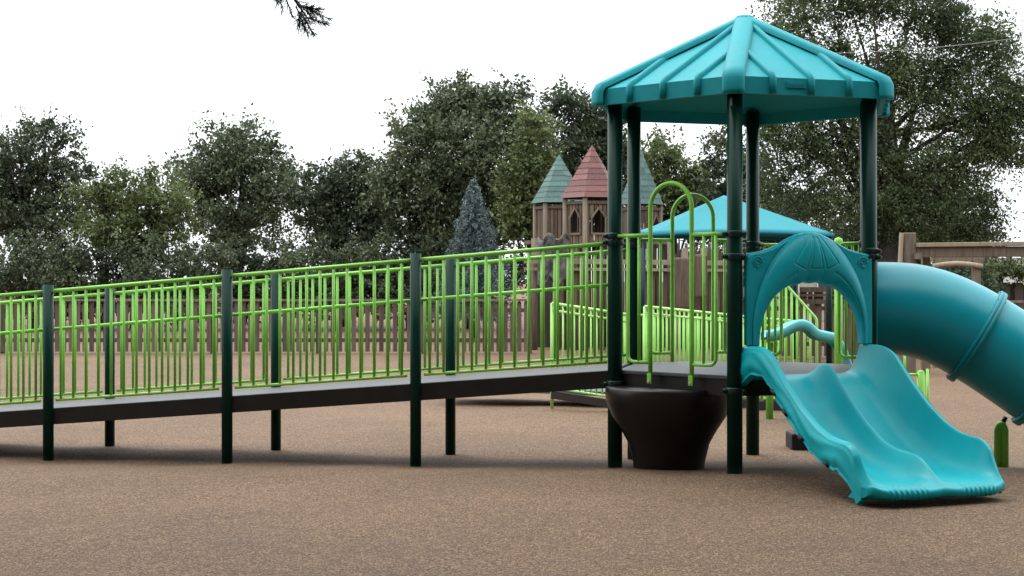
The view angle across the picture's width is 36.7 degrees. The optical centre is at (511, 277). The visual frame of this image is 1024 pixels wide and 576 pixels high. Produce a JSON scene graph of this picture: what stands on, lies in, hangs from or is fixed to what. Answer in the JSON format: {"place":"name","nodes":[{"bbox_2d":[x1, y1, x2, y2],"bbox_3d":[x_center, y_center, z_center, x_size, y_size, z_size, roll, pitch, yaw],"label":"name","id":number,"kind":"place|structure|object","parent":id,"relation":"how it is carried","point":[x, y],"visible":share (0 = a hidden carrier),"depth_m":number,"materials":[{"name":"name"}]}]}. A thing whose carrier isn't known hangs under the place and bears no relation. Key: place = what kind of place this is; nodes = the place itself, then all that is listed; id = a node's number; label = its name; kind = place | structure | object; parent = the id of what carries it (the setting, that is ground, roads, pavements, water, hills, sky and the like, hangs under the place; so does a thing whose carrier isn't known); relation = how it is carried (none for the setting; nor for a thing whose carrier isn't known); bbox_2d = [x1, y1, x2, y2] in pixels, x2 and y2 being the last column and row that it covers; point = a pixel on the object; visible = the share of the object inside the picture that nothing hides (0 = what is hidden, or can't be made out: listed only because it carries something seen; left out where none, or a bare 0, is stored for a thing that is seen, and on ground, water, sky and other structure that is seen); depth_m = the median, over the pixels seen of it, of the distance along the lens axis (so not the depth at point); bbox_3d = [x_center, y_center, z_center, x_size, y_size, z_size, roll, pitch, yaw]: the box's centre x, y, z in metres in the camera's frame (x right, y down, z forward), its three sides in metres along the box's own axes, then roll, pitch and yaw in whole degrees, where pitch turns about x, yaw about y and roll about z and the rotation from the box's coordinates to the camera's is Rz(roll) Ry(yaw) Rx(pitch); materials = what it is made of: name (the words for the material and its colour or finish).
{"place":"outdoors","nodes":[
{"label":"outdoors","id":0,"kind":"place"},
{"bbox_2d":[0,282,1023,575],"bbox_3d":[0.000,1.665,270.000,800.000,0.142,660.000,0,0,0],"label":"ground","id":1,"kind":"structure","parent":0,"point":[524,484],"depth_m":11.19,"materials":[{"name":"rubber"}]},
{"bbox_2d":[0,225,107,328],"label":"bush","id":2,"kind":"object","parent":1,"relation":"on","point":[16,269],"visible":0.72,"depth_m":49.52,"materials":[{"name":"green plant"}]},
{"bbox_2d":[0,103,130,324],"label":"tree","id":3,"kind":"object","parent":1,"relation":"on","point":[38,207],"visible":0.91,"depth_m":55.47,"materials":[{"name":"green plant"}]},
{"bbox_2d":[30,226,165,329],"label":"bush","id":4,"kind":"object","parent":1,"relation":"on","point":[127,255],"visible":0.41,"depth_m":50.30,"materials":[{"name":"green plant"}]},
{"bbox_2d":[46,152,211,328],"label":"tree","id":5,"kind":"object","parent":1,"relation":"on","point":[129,216],"visible":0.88,"depth_m":51.49,"materials":[{"name":"green plant"}]},
{"bbox_2d":[100,223,247,330],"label":"bush","id":6,"kind":"object","parent":1,"relation":"on","point":[182,266],"visible":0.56,"depth_m":49.55,"materials":[{"name":"green plant"}]},
{"bbox_2d":[161,102,312,322],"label":"tree","id":7,"kind":"object","parent":1,"relation":"on","point":[225,169],"visible":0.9,"depth_m":57.17,"materials":[{"name":"green plant"}]},
{"bbox_2d":[194,230,322,325],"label":"bush","id":8,"kind":"object","parent":1,"relation":"on","point":[254,263],"visible":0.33,"depth_m":50.42,"materials":[{"name":"green plant"}]},
{"bbox_2d":[0,296,531,352],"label":"picket fence","id":9,"kind":"object","parent":1,"relation":"on","point":[381,339],"visible":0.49,"depth_m":34.99,"materials":[{"name":"brown wood"}]},
{"bbox_2d":[271,0,334,42],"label":"spruce tree","id":10,"kind":"object","parent":1,"relation":"on","point":[301,21],"visible":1,"depth_m":8.59,"materials":[{"name":"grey plant"}]},
{"bbox_2d":[263,143,408,326],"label":"tree","id":11,"kind":"object","parent":1,"relation":"on","point":[328,200],"visible":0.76,"depth_m":53.32,"materials":[{"name":"green plant"}]},
{"bbox_2d":[263,227,409,330],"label":"bush","id":12,"kind":"object","parent":1,"relation":"on","point":[366,251],"visible":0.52,"depth_m":49.56,"materials":[{"name":"green plant"}]},
{"bbox_2d":[339,233,459,329],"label":"bush","id":13,"kind":"object","parent":1,"relation":"on","point":[429,245],"visible":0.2,"depth_m":50.49,"materials":[{"name":"green plant"}]},
{"bbox_2d":[352,67,564,328],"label":"tree","id":14,"kind":"object","parent":1,"relation":"on","point":[432,127],"visible":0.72,"depth_m":51.31,"materials":[{"name":"green plant"}]},
{"bbox_2d":[431,179,522,337],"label":"spruce tree","id":15,"kind":"object","parent":1,"relation":"on","point":[474,240],"visible":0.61,"depth_m":41.84,"materials":[{"name":"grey plant"}]},
{"bbox_2d":[431,237,526,298],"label":"bush","id":16,"kind":"object","parent":1,"relation":"on","point":[521,273],"visible":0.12,"depth_m":49.65,"materials":[{"name":"green plant"}]},
{"bbox_2d":[0,14,1023,504],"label":"play structure","id":17,"kind":"object","parent":1,"relation":"on","point":[870,424],"visible":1,"depth_m":13.32,"materials":[{"name":"green paint"}]},
{"bbox_2d":[490,94,566,295],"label":"tree","id":18,"kind":"object","parent":1,"relation":"on","point":[526,173],"visible":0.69,"depth_m":46.65,"materials":[{"name":"green plant"}]},
{"bbox_2d":[550,302,625,408],"bbox_3d":[1.055,1.022,19.900,1.262,1.406,0.050,0,0,29],"label":"ramp railing","id":19,"kind":"object","parent":1,"relation":"on","point":[583,399],"visible":0.41,"depth_m":19.99,"materials":[{"name":"metal"}]},
{"bbox_2d":[533,73,661,207],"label":"tree","id":20,"kind":"object","parent":1,"relation":"on","point":[586,131],"visible":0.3,"depth_m":55.46,"materials":[{"name":"green plant"}]},
{"bbox_2d":[524,146,743,350],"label":"wooden castle","id":21,"kind":"structure","parent":1,"relation":"on","point":[578,217],"depth_m":36.74,"materials":[{"name":"brown wood"}]},
{"bbox_2d":[537,233,569,285],"bbox_3d":[0.972,-0.410,35.919,0.768,1.276,0.356,0,0,0],"label":"tarp","id":22,"kind":"object","parent":21,"relation":"hanging from","point":[549,239],"visible":0.59,"depth_m":35.88,"materials":[{"name":"grey fabric"}]},
{"bbox_2d":[541,388,775,400],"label":"ramp","id":23,"kind":"structure","parent":1,"relation":"on","point":[594,391],"depth_m":20.56,"materials":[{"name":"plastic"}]},
{"bbox_2d":[643,305,762,407],"bbox_3d":[2.538,1.050,20.600,1.708,1.350,0.050,0,0,29],"label":"ramp railing","id":24,"kind":"object","parent":23,"relation":"on","point":[679,316],"visible":0.32,"depth_m":20.72,"materials":[{"name":"metal"}]},
{"bbox_2d":[759,318,793,361],"bbox_3d":[3.566,1.131,20.900,0.499,1.189,0.050,0,0,0],"label":"ramp railing","id":25,"kind":"object","parent":23,"relation":"on","point":[784,339],"visible":0.07,"depth_m":20.89,"materials":[{"name":"metal"}]},
{"bbox_2d":[606,314,745,363],"bbox_3d":[2.358,1.118,22.300,2.037,1.214,0.050,0,0,18],"label":"ramp railing","id":26,"kind":"object","parent":1,"relation":"on","point":[655,316],"visible":0.11,"depth_m":22.32,"materials":[{"name":"metal"}]},
{"bbox_2d":[624,123,745,253],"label":"tree","id":27,"kind":"object","parent":1,"relation":"on","point":[670,156],"visible":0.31,"depth_m":45.66,"materials":[{"name":"green plant"}]},
{"bbox_2d":[688,242,745,268],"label":"bush","id":28,"kind":"object","parent":1,"relation":"on","point":[720,250],"visible":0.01,"depth_m":42.83,"materials":[{"name":"green plant"}]},
{"bbox_2d":[626,195,834,363],"bbox_3d":[4.219,0.041,30.800,3.695,3.367,3.640,0,0,0],"label":"shade canopy","id":29,"kind":"object","parent":1,"relation":"on","point":[773,226],"visible":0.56,"depth_m":29.36,"materials":[{"name":"fabric"}]},
{"bbox_2d":[685,124,832,318],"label":"tree","id":30,"kind":"object","parent":1,"relation":"on","point":[714,164],"visible":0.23,"depth_m":43.81,"materials":[{"name":"green plant"}]},
{"bbox_2d":[759,286,817,410],"bbox_3d":[3.573,0.809,20.000,0.818,1.832,0.060,0,0,0],"label":"stair railing","id":31,"kind":"object","parent":1,"relation":"on","point":[776,406],"visible":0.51,"depth_m":19.99,"materials":[{"name":"metal"}]},
{"bbox_2d":[786,430,807,449],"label":"stepping block","id":32,"kind":"structure","parent":1,"relation":"on","point":[794,441],"depth_m":15.37,"materials":[{"name":"grey concrete"}]},
{"bbox_2d":[761,319,852,418],"bbox_3d":[3.709,1.124,18.800,1.280,1.241,0.508,0,0,0],"label":"wavy slide","id":33,"kind":"object","parent":1,"relation":"on","point":[809,329],"visible":0.6,"depth_m":18.55,"materials":[{"name":"teal plastic"}]},
{"bbox_2d":[743,297,900,355],"bbox_3d":[7.050,1.035,33.035,4.410,1.380,0.220,0,0,0],"label":"picket fence","id":34,"kind":"object","parent":1,"relation":"on","point":[811,307],"visible":0.06,"depth_m":32.99,"materials":[{"name":"brown wood"}]},
{"bbox_2d":[800,287,852,362],"bbox_3d":[6.308,0.959,30.966,1.076,1.531,0.212,0,0,0],"label":"timber shelter","id":35,"kind":"object","parent":1,"relation":"on","point":[818,300],"visible":0.41,"depth_m":30.94,"materials":[{"name":"brown wood"}]},
{"bbox_2d":[834,237,842,363],"bbox_3d":[3.851,0.635,18.200,0.111,2.220,0.109,0,0,0],"label":"climber post","id":36,"kind":"object","parent":1,"relation":"on","point":[837,357],"visible":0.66,"depth_m":18.16,"materials":[{"name":"metal"}]},
{"bbox_2d":[726,0,1023,272],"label":"tree","id":37,"kind":"object","parent":1,"relation":"on","point":[901,199],"visible":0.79,"depth_m":35.71,"materials":[{"name":"green plant"}]},
{"bbox_2d":[808,170,1012,268],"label":"tree","id":38,"kind":"object","parent":1,"relation":"on","point":[848,236],"visible":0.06,"depth_m":47.51,"materials":[{"name":"green plant"}]},
{"bbox_2d":[903,355,928,400],"bbox_3d":[4.340,1.269,16.479,0.387,0.952,0.082,0,0,-34],"label":"handrail loop","id":39,"kind":"object","parent":1,"relation":"on","point":[920,374],"visible":0.43,"depth_m":16.48,"materials":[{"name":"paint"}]},
{"bbox_2d":[930,257,984,367],"bbox_3d":[8.520,0.668,29.460,1.015,2.114,0.220,0,0,0],"label":"wooden pergola","id":40,"kind":"object","parent":1,"relation":"on","point":[975,265],"visible":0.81,"depth_m":29.43,"materials":[{"name":"brown wood"}]},
{"bbox_2d":[898,233,1023,373],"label":"wooden pergola","id":41,"kind":"object","parent":1,"relation":"on","point":[910,250],"visible":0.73,"depth_m":27.40,"materials":[{"name":"brown wood"}]},
{"bbox_2d":[916,261,1011,293],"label":"bush","id":42,"kind":"object","parent":1,"relation":"on","point":[987,281],"visible":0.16,"depth_m":43.71,"materials":[{"name":"green plant"}]},
{"bbox_2d":[981,257,1023,299],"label":"bush","id":43,"kind":"object","parent":1,"relation":"on","point":[1006,269],"visible":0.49,"depth_m":45.81,"materials":[{"name":"green plant"}]},
{"bbox_2d":[1009,300,1023,309],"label":"picket fence","id":44,"kind":"object","parent":1,"relation":"on","point":[1017,302],"visible":0.02,"depth_m":32.92,"materials":[{"name":"brown wood"}]},
{"bbox_2d":[0,0,1023,281],"label":"sky","id":45,"kind":"structure","parent":0,"point":[136,72],"materials":[{"name":"white"}]},
{"bbox_2d":[765,248,857,319],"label":"house","id":46,"kind":"structure","parent":0,"point":[802,284],"depth_m":62.00,"materials":[{"name":"paint"}]},
{"bbox_2d":[849,37,1023,52],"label":"overhead cable","id":47,"kind":"object","parent":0,"point":[935,47],"visible":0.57,"depth_m":28.86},
{"bbox_2d":[989,258,1023,307],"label":"pavilion","id":48,"kind":"structure","parent":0,"point":[1018,293],"depth_m":51.86,"materials":[{"name":"white paint"}]}
]}

